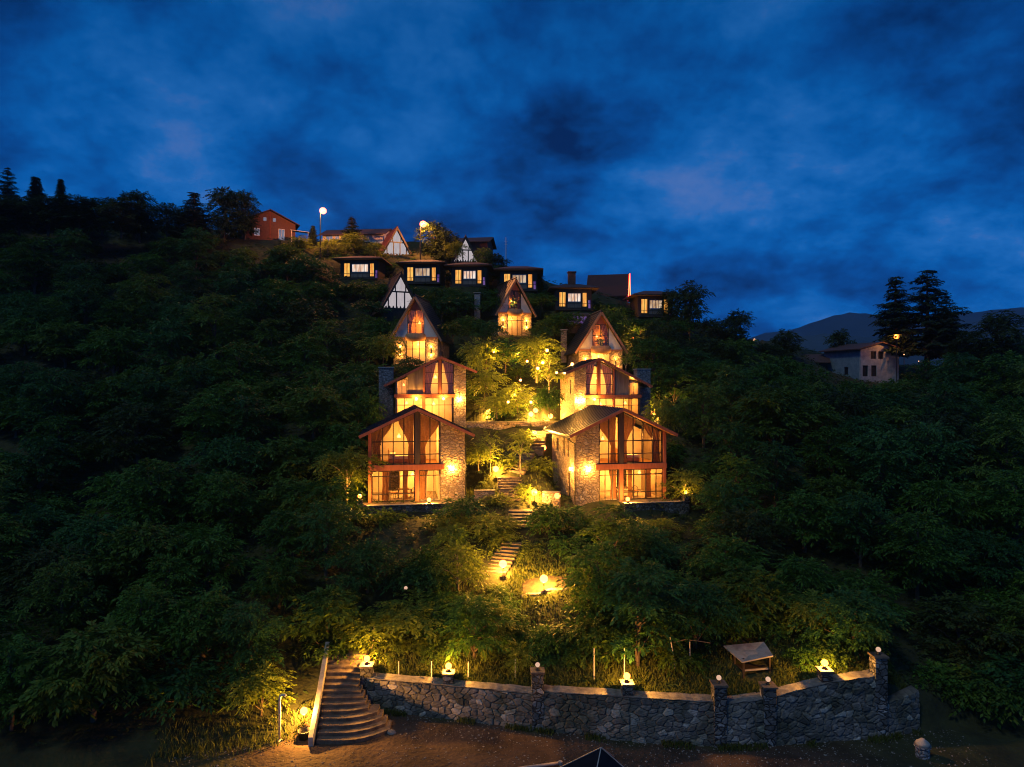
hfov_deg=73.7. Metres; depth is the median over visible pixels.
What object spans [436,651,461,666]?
shrub
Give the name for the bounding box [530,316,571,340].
shrub
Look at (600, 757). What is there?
canopy tent
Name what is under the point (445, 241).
broadleaf tree
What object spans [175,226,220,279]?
broadleaf tree
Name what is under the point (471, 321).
shrub
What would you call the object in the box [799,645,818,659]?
shrub
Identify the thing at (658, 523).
broadleaf tree
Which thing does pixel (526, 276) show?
cabin
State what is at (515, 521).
shrub
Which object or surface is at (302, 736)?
tub
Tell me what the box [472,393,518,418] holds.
shrub
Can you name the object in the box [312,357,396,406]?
broadleaf tree
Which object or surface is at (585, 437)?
stone villa
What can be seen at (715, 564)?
broadleaf tree
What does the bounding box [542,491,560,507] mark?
garden wall
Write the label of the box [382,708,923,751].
grass fringe
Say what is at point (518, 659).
shrub
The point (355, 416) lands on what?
shrub
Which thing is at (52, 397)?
broadleaf tree
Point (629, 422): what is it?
window
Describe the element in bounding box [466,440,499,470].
shrub
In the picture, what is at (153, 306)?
broadleaf tree
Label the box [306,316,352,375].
broadleaf tree
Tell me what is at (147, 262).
broadleaf tree
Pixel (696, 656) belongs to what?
shrub
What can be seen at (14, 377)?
broadleaf tree
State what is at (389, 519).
shrub
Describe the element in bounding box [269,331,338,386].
broadleaf tree
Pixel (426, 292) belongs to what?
shrub
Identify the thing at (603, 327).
window
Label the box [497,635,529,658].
shrub
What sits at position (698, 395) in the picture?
broadleaf tree
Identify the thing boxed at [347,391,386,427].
shrub
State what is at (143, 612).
broadleaf tree
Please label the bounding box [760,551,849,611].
broadleaf tree
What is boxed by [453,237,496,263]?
house
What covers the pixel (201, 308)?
broadleaf tree
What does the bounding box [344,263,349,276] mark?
glazed door
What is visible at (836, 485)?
broadleaf tree
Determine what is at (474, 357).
shrub
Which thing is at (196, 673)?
shrub
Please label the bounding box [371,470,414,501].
window
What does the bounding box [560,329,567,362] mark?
chimney stack
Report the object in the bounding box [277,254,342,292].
broadleaf tree
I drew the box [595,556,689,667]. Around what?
broadleaf tree
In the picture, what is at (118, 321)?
broadleaf tree
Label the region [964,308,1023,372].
broadleaf tree
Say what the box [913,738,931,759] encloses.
stone post
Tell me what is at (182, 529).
broadleaf tree
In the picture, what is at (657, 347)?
broadleaf tree
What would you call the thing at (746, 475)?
broadleaf tree
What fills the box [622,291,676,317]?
cabin
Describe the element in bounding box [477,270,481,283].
glazed door
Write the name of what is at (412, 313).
window
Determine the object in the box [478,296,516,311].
shrub
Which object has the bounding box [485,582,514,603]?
shrub
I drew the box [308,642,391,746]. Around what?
entrance steps
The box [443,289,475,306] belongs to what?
shrub
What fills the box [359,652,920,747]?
retaining wall
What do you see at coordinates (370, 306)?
shrub
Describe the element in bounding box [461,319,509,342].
shrub
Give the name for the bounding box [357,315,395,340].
shrub
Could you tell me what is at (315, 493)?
broadleaf tree
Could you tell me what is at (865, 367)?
window
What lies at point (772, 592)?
shrub
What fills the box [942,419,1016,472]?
broadleaf tree
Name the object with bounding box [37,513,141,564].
broadleaf tree
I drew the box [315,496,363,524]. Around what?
shrub
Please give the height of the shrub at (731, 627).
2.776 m
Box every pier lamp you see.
[535,662,539,669]
[716,675,720,683]
[766,677,770,684]
[876,647,880,654]
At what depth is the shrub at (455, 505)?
53.58 m
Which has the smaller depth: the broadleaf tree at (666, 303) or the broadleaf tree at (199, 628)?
the broadleaf tree at (199, 628)
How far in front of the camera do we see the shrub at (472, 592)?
44.13 m
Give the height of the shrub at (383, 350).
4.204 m
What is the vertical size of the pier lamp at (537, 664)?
0.394 m
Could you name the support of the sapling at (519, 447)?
on the ground at (976, 746)
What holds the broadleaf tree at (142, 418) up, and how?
on the ground at (976, 746)
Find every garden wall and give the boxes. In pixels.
[466,421,556,429]
[474,489,494,500]
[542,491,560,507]
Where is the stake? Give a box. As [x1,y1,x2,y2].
[593,648,594,679]
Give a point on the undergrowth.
(646, 658)
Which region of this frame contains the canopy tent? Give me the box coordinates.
[561,747,623,766]
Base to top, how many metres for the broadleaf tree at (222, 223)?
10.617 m
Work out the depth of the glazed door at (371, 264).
105.01 m
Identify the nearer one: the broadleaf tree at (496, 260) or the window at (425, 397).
the window at (425, 397)
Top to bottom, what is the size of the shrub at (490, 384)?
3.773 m
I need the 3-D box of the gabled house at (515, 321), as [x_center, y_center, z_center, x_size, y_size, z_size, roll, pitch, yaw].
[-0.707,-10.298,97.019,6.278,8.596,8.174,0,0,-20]
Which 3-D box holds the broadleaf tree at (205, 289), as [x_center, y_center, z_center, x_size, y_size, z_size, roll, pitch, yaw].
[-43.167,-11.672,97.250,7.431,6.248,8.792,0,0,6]
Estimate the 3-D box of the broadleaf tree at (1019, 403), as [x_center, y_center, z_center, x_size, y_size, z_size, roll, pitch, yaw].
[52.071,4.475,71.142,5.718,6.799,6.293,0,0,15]
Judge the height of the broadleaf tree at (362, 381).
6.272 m
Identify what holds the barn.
on the ground at (976, 746)
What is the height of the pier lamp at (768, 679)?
0.394 m
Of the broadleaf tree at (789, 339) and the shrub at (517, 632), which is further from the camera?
the broadleaf tree at (789, 339)
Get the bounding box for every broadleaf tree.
[0,269,26,308]
[0,290,61,328]
[0,301,68,343]
[0,315,55,355]
[0,361,46,410]
[0,365,24,390]
[0,395,42,437]
[0,448,35,491]
[0,499,24,561]
[0,540,113,611]
[0,603,43,659]
[0,634,66,731]
[2,237,69,294]
[5,367,93,438]
[5,614,164,727]
[8,555,112,652]
[10,366,85,403]
[16,413,94,480]
[24,319,110,367]
[36,193,109,234]
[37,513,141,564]
[43,258,122,292]
[46,228,97,270]
[50,261,109,301]
[55,519,194,593]
[66,376,154,428]
[69,399,185,463]
[70,470,156,521]
[72,322,153,376]
[75,197,123,235]
[90,197,151,237]
[90,299,147,341]
[99,457,200,535]
[99,582,184,669]
[107,278,172,321]
[114,251,171,281]
[116,189,161,242]
[116,553,206,627]
[117,271,177,342]
[130,300,183,349]
[134,463,204,519]
[143,583,255,665]
[144,202,186,236]
[151,292,204,352]
[153,384,233,433]
[153,524,263,592]
[157,469,257,529]
[158,352,241,408]
[158,519,222,566]
[159,205,211,238]
[165,362,223,410]
[172,394,235,456]
[172,432,275,500]
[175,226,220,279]
[177,281,232,310]
[177,302,240,341]
[179,292,256,360]
[191,470,270,545]
[193,378,271,429]
[196,338,275,406]
[202,186,251,241]
[203,267,258,325]
[205,599,288,683]
[213,252,271,286]
[222,189,262,239]
[253,278,312,338]
[258,382,355,438]
[258,475,322,524]
[259,244,312,282]
[260,295,347,356]
[260,584,380,665]
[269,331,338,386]
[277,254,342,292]
[281,475,379,534]
[285,277,344,317]
[285,369,342,414]
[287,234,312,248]
[288,498,364,578]
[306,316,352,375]
[308,419,380,462]
[308,445,391,499]
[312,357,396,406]
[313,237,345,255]
[325,535,408,596]
[330,607,410,665]
[332,232,369,253]
[333,374,380,424]
[339,328,391,362]
[361,242,389,256]
[366,586,458,649]
[414,220,451,259]
[422,541,489,590]
[428,229,459,263]
[433,594,517,661]
[441,240,471,262]
[469,247,491,263]
[470,592,504,622]
[478,602,517,642]
[482,253,512,275]
[508,332,564,382]
[530,351,567,389]
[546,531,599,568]
[555,541,642,628]
[559,569,606,610]
[574,502,660,577]
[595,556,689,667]
[597,523,687,567]
[609,557,689,612]
[622,335,692,379]
[628,319,693,367]
[634,614,672,654]
[643,517,690,542]
[643,577,748,652]
[651,361,708,406]
[655,289,681,319]
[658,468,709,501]
[659,567,714,604]
[666,280,715,340]
[667,382,732,447]
[676,531,771,589]
[680,384,728,424]
[688,505,802,571]
[691,479,754,541]
[694,317,739,352]
[695,452,773,530]
[699,421,762,472]
[706,364,763,431]
[706,561,810,631]
[711,337,781,377]
[721,308,758,350]
[726,384,845,448]
[746,487,857,552]
[754,342,787,359]
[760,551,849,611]
[761,375,821,442]
[768,328,805,359]
[779,588,843,634]
[785,585,913,659]
[786,589,834,622]
[789,400,846,457]
[796,473,869,515]
[797,386,893,443]
[810,413,907,465]
[817,606,844,639]
[820,568,916,618]
[822,328,856,347]
[824,379,883,443]
[826,490,901,567]
[839,428,924,515]
[844,384,919,428]
[852,405,919,438]
[872,378,925,409]
[873,510,972,601]
[897,358,952,396]
[926,351,988,401]
[936,525,1023,590]
[939,330,1000,373]
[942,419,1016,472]
[946,465,1014,531]
[949,350,1014,380]
[960,398,1018,454]
[963,410,1023,491]
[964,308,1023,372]
[964,350,1023,410]
[968,469,1023,543]
[978,594,1023,657]
[984,362,1023,417]
[989,394,1023,445]
[996,567,1023,606]
[999,420,1023,456]
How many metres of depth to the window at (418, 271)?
103.58 m
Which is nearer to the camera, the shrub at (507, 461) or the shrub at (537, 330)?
the shrub at (507, 461)
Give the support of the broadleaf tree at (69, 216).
on the ground at (976, 746)
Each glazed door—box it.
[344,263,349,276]
[370,263,373,276]
[406,339,425,364]
[407,267,412,280]
[431,267,435,280]
[455,269,461,283]
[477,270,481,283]
[504,273,510,281]
[507,314,521,335]
[528,274,531,287]
[559,292,565,306]
[582,292,586,306]
[641,299,647,313]
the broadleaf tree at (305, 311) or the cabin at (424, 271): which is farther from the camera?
the cabin at (424, 271)
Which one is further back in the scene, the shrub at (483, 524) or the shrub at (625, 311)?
the shrub at (625, 311)
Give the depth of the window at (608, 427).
58.85 m
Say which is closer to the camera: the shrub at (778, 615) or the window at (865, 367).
the shrub at (778, 615)
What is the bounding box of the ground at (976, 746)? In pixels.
[0,226,1023,766]
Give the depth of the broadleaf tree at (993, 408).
67.30 m
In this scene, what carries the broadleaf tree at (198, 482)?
on the ground at (976, 746)
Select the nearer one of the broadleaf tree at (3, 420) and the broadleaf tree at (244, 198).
the broadleaf tree at (3, 420)
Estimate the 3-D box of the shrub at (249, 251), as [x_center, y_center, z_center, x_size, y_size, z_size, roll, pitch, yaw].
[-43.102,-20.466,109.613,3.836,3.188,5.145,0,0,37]
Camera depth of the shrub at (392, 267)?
110.43 m
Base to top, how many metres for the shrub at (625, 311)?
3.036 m
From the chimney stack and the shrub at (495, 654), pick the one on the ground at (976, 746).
the shrub at (495, 654)
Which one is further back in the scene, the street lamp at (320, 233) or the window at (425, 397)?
the street lamp at (320, 233)
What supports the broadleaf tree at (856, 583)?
on the ground at (976, 746)
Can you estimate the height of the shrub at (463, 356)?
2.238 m
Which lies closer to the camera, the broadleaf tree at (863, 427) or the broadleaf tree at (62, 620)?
the broadleaf tree at (62, 620)
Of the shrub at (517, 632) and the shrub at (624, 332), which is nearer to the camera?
the shrub at (517, 632)
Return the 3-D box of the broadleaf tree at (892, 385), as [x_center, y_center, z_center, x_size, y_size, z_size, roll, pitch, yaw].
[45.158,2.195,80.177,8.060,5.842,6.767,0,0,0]
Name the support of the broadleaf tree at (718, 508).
on the ground at (976, 746)
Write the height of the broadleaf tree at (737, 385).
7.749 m
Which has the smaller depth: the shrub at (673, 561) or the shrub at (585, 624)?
the shrub at (585, 624)
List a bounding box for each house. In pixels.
[242,209,299,240]
[319,229,391,242]
[371,271,413,323]
[377,226,411,255]
[389,294,454,365]
[451,235,477,263]
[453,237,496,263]
[480,277,536,335]
[564,310,627,368]
[819,342,901,382]
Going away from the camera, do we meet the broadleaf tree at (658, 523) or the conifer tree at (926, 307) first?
the broadleaf tree at (658, 523)
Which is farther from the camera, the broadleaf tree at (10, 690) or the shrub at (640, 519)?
the shrub at (640, 519)
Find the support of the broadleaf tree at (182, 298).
on the ground at (976, 746)
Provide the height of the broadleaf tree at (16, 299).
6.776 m
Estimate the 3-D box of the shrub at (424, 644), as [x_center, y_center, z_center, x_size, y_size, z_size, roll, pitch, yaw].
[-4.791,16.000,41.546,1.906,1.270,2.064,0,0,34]
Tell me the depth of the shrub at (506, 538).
51.32 m
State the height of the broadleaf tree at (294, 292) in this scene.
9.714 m
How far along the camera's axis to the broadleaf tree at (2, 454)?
59.03 m
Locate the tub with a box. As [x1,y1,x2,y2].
[296,727,309,740]
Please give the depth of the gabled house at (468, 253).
113.01 m
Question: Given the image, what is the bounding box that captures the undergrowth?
[0,226,1023,745]
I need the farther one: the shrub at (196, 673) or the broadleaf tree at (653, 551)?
the broadleaf tree at (653, 551)
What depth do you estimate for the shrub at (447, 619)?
42.42 m
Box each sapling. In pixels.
[477,428,504,476]
[506,432,533,475]
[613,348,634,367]
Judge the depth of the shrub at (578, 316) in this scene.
92.35 m
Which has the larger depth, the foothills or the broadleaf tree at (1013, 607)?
the foothills
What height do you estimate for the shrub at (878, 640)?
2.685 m
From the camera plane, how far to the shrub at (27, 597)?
44.67 m
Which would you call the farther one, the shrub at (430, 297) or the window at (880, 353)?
the window at (880, 353)
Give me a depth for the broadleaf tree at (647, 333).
88.14 m
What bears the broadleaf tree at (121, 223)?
on the ground at (976, 746)
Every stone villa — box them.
[358,405,475,502]
[378,356,476,426]
[542,405,677,505]
[553,358,652,419]
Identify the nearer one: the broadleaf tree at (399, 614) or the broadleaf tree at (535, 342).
the broadleaf tree at (399, 614)
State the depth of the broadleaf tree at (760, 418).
62.06 m
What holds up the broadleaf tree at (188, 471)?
on the ground at (976, 746)
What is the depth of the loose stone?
36.60 m
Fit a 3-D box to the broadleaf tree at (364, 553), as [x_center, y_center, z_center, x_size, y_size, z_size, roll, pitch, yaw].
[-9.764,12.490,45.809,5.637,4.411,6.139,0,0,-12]
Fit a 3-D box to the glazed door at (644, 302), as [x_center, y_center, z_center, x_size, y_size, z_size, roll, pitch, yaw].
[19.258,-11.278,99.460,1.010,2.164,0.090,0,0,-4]
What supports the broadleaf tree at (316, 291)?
on the ground at (976, 746)
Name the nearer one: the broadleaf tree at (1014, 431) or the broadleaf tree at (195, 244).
the broadleaf tree at (1014, 431)
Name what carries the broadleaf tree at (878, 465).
on the ground at (976, 746)
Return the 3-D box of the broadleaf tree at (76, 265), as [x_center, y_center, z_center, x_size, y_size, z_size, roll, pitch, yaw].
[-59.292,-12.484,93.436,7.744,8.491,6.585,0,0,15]
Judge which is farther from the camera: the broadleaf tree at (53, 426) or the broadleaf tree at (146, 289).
the broadleaf tree at (146, 289)
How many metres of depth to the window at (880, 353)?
106.24 m
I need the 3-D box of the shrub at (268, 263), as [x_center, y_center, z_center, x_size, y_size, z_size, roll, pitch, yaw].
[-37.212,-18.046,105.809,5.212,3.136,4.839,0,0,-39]
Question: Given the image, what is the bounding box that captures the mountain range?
[749,307,1023,341]
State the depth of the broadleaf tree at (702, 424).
64.35 m
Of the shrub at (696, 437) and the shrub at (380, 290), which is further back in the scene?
the shrub at (380, 290)
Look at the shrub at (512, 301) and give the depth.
95.50 m
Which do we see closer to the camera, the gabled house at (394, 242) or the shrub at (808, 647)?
the shrub at (808, 647)
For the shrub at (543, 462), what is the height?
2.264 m
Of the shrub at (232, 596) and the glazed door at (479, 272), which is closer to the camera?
the shrub at (232, 596)
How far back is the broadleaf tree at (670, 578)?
42.13 m
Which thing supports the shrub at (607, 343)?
on the ground at (976, 746)
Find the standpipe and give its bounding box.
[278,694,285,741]
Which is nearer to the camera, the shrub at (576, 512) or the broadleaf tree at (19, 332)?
the shrub at (576, 512)
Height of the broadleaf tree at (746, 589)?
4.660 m
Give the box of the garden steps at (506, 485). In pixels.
[497,477,523,501]
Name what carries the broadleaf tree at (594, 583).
on the ground at (976, 746)
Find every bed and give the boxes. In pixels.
[388,448,407,462]
[610,447,638,461]
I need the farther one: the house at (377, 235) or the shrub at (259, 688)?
the house at (377, 235)
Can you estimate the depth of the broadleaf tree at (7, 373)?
77.06 m
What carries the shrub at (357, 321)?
on the ground at (976, 746)
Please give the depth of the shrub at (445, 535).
49.94 m
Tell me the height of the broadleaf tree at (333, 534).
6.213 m
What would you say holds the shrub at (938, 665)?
on the ground at (976, 746)
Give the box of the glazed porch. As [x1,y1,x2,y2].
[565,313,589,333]
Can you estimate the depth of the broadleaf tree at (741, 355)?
87.57 m
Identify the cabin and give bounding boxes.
[332,256,392,279]
[396,260,447,286]
[444,262,493,290]
[493,266,542,293]
[546,271,599,310]
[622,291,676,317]
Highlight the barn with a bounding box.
[587,274,630,302]
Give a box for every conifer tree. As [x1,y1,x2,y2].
[0,167,20,208]
[22,176,46,210]
[54,179,67,212]
[168,192,215,241]
[308,225,318,245]
[340,217,364,243]
[868,277,931,357]
[883,270,985,370]
[925,295,973,358]
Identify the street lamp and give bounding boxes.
[320,209,324,258]
[420,222,424,259]
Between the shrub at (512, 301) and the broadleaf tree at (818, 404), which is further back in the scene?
the shrub at (512, 301)
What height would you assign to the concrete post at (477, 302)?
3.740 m
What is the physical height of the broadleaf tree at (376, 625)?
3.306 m
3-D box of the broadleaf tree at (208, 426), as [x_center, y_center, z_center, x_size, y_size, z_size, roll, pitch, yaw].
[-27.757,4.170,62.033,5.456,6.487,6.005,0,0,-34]
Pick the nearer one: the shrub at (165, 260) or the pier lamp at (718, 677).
the pier lamp at (718, 677)
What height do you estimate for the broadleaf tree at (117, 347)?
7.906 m
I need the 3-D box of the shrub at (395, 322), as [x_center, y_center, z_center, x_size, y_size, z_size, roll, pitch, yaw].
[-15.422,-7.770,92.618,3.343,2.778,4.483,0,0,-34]
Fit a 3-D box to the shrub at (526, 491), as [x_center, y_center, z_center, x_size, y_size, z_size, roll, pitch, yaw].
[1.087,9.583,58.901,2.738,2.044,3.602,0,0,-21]
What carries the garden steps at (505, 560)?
on the ground at (976, 746)
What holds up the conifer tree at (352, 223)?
on the ground at (976, 746)
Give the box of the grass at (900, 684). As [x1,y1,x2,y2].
[374,626,907,695]
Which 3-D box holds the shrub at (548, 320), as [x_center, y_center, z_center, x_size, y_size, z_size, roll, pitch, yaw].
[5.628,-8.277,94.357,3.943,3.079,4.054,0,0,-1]
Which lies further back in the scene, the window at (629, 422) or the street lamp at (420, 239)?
the street lamp at (420, 239)
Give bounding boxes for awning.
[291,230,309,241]
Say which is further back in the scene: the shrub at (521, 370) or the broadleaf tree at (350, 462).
the shrub at (521, 370)
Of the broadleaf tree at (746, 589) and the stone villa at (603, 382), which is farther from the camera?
the stone villa at (603, 382)
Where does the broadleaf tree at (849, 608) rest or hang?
on the ground at (976, 746)
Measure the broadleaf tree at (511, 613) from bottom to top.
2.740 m
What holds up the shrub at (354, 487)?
on the ground at (976, 746)
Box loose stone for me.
[387,729,395,734]
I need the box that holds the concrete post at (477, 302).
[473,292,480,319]
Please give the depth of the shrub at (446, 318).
95.25 m
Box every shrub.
[9,579,59,612]
[15,659,93,723]
[124,650,238,725]
[137,252,170,269]
[163,584,250,641]
[216,658,296,716]
[229,246,259,259]
[259,256,277,270]
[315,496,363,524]
[320,280,349,297]
[325,474,366,498]
[336,284,357,297]
[339,279,376,300]
[339,407,378,423]
[343,313,385,333]
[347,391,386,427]
[350,299,391,315]
[354,331,407,365]
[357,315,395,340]
[361,507,409,531]
[363,282,388,299]
[377,557,440,596]
[385,262,397,275]
[388,316,399,327]
[391,355,428,372]
[393,544,448,586]
[402,635,429,656]
[403,603,451,644]
[408,292,444,307]
[409,285,423,294]
[413,571,457,598]
[416,589,459,619]
[416,637,445,658]
[417,287,442,301]
[418,640,454,667]
[420,509,473,535]
[427,519,472,552]
[432,494,488,524]
[432,605,467,636]
[434,625,472,651]
[436,312,459,324]
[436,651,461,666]
[437,320,470,340]
[441,293,482,316]
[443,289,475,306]
[448,354,463,363]
[448,511,521,544]
[448,590,488,613]
[453,315,483,335]
[457,336,516,376]
[460,347,484,358]
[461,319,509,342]
[464,293,485,307]
[466,366,510,400]
[466,381,482,399]
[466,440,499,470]
[471,289,494,308]
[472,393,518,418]
[477,543,501,560]
[477,645,503,662]
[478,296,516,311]
[478,529,526,551]
[479,491,512,506]
[480,337,529,372]
[483,409,506,420]
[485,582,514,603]
[488,382,537,412]
[488,513,520,532]
[489,263,501,279]
[493,602,527,634]
[494,594,522,612]
[495,394,529,417]
[495,451,519,471]
[497,294,518,307]
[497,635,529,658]
[497,640,539,679]
[498,619,534,643]
[502,363,535,379]
[505,428,543,444]
[510,483,541,501]
[510,540,547,562]
[518,456,558,477]
[519,500,569,538]
[521,620,566,660]
[522,322,563,343]
[527,292,557,308]
[527,384,565,416]
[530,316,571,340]
[536,652,562,668]
[540,312,562,334]
[541,503,594,528]
[546,311,582,327]
[546,612,632,668]
[546,624,593,658]
[558,646,588,671]
[563,312,585,331]
[564,514,607,544]
[576,590,635,620]
[588,612,645,653]
[592,302,619,312]
[595,332,632,354]
[596,516,651,549]
[598,637,635,664]
[601,305,632,336]
[613,305,634,317]
[614,326,633,338]
[621,330,647,351]
[622,318,643,330]
[628,318,652,332]
[633,536,690,572]
[642,391,691,431]
[644,624,693,654]
[650,405,686,424]
[654,641,694,677]
[666,440,690,467]
[678,540,717,569]
[678,652,710,675]
[679,423,708,442]
[684,459,720,481]
[690,514,733,536]
[707,600,757,645]
[745,616,790,645]
[753,583,800,622]
[756,604,807,637]
[770,563,838,593]
[773,644,815,677]
[780,646,820,675]
[794,631,834,654]
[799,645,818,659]
[808,638,855,672]
[838,379,872,388]
[841,619,898,660]
[908,658,986,710]
[932,660,1023,729]
[949,584,1021,629]
[955,649,1023,711]
[978,533,1023,571]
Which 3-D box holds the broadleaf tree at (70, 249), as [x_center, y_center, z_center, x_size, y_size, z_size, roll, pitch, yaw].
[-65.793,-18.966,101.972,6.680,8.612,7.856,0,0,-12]
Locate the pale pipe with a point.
(559, 762)
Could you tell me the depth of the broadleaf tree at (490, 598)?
42.86 m
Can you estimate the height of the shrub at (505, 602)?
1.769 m
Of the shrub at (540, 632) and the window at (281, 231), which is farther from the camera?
the window at (281, 231)
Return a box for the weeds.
[143,697,314,766]
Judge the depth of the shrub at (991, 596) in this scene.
43.99 m
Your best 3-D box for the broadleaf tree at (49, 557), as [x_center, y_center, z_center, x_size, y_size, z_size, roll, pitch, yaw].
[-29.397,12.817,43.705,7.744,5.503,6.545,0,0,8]
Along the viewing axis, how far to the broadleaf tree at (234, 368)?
71.94 m
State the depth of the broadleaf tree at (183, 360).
73.19 m
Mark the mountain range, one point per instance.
(855, 324)
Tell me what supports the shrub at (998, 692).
on the ground at (976, 746)
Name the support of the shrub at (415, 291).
on the ground at (976, 746)
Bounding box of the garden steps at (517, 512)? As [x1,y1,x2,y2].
[508,509,531,527]
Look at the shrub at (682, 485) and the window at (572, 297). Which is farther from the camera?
the window at (572, 297)
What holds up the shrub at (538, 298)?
on the ground at (976, 746)
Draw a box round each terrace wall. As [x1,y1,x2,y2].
[357,499,473,517]
[617,495,689,513]
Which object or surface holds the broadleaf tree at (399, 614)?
on the ground at (976, 746)
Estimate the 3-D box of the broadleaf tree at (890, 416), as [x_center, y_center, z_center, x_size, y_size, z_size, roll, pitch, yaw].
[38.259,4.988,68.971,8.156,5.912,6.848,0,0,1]
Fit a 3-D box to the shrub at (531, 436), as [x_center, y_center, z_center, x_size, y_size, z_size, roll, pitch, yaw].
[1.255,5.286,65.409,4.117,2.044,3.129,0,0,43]
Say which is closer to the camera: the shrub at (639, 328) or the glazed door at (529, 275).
the shrub at (639, 328)
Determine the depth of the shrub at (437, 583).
45.08 m
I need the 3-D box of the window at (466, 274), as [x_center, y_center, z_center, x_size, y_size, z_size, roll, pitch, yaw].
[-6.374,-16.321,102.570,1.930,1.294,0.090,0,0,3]
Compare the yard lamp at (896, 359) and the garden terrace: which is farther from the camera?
the yard lamp at (896, 359)
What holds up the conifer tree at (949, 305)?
on the ground at (976, 746)
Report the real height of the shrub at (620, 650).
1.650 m
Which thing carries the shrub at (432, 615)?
on the ground at (976, 746)
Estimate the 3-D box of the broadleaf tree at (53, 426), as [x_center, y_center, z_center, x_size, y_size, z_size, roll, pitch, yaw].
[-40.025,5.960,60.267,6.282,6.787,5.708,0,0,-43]
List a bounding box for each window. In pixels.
[279,229,284,239]
[352,264,367,271]
[371,413,414,464]
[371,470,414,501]
[395,397,422,412]
[407,310,423,332]
[415,268,429,275]
[420,413,439,463]
[425,360,437,393]
[425,397,453,422]
[441,359,453,393]
[463,270,475,278]
[508,290,520,308]
[512,275,525,282]
[568,293,580,301]
[586,363,596,394]
[586,398,612,406]
[592,324,608,345]
[599,414,618,463]
[601,362,612,394]
[615,398,639,414]
[623,468,662,499]
[624,412,662,463]
[629,380,639,394]
[649,300,661,308]
[863,365,867,375]
[871,351,875,358]
[871,365,875,375]
[878,351,882,358]
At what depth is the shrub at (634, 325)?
95.43 m
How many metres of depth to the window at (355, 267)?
105.10 m
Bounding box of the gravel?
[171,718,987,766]
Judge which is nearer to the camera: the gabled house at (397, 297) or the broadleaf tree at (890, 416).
the broadleaf tree at (890, 416)
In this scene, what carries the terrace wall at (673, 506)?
on the ground at (976, 746)
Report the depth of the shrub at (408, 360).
75.98 m
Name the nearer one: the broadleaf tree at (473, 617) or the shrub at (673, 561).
the broadleaf tree at (473, 617)
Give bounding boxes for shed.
[803,354,830,368]
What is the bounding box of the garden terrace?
[521,575,568,598]
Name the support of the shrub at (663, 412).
on the ground at (976, 746)
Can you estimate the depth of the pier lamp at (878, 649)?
36.46 m
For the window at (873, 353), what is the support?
in the white house at (872, 361)
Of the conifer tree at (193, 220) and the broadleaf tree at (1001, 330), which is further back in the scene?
the conifer tree at (193, 220)
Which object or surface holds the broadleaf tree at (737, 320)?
on the ground at (976, 746)
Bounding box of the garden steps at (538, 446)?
[530,430,547,455]
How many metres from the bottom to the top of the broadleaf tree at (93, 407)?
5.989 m
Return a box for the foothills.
[782,329,1023,366]
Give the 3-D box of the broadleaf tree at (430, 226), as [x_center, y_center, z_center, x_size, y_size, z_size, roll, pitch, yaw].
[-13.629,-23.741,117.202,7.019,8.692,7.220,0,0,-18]
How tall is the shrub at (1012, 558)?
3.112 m
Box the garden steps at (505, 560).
[485,541,522,575]
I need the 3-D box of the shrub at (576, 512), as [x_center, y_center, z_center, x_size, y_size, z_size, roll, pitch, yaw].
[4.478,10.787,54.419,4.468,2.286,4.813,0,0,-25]
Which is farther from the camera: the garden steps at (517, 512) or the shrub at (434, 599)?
the garden steps at (517, 512)
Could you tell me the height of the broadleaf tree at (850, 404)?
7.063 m
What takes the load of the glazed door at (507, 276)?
in the cabin at (526, 276)
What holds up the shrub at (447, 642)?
on the ground at (976, 746)
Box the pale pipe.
[521,760,562,766]
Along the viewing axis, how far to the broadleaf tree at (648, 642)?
39.27 m
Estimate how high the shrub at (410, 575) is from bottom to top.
2.751 m
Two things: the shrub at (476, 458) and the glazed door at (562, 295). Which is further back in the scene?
the glazed door at (562, 295)
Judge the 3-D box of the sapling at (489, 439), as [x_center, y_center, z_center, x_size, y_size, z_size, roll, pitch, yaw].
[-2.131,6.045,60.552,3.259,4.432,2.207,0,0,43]
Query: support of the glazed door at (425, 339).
in the gabled house at (421, 333)
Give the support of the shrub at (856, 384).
on the ground at (976, 746)
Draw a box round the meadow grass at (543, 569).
[429,440,600,667]
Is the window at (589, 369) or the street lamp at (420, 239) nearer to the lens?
the window at (589, 369)
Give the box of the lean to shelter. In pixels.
[723,642,772,678]
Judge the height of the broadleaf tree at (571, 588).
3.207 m
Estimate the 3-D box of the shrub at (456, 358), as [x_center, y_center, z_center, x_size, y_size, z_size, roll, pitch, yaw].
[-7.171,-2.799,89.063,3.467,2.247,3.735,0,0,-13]
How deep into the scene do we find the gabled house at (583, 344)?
84.23 m
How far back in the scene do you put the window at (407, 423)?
57.98 m
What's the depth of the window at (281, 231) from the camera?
121.93 m
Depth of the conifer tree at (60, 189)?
109.79 m
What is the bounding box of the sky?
[0,0,1023,338]
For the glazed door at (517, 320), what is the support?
in the gabled house at (515, 321)
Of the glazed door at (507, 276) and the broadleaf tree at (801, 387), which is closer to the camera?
the broadleaf tree at (801, 387)
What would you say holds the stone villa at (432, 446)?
on the ground at (976, 746)
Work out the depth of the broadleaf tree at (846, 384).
72.08 m
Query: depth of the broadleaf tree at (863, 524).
47.96 m
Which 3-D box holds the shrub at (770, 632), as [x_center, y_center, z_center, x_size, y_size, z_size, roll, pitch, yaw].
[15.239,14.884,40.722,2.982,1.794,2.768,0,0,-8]

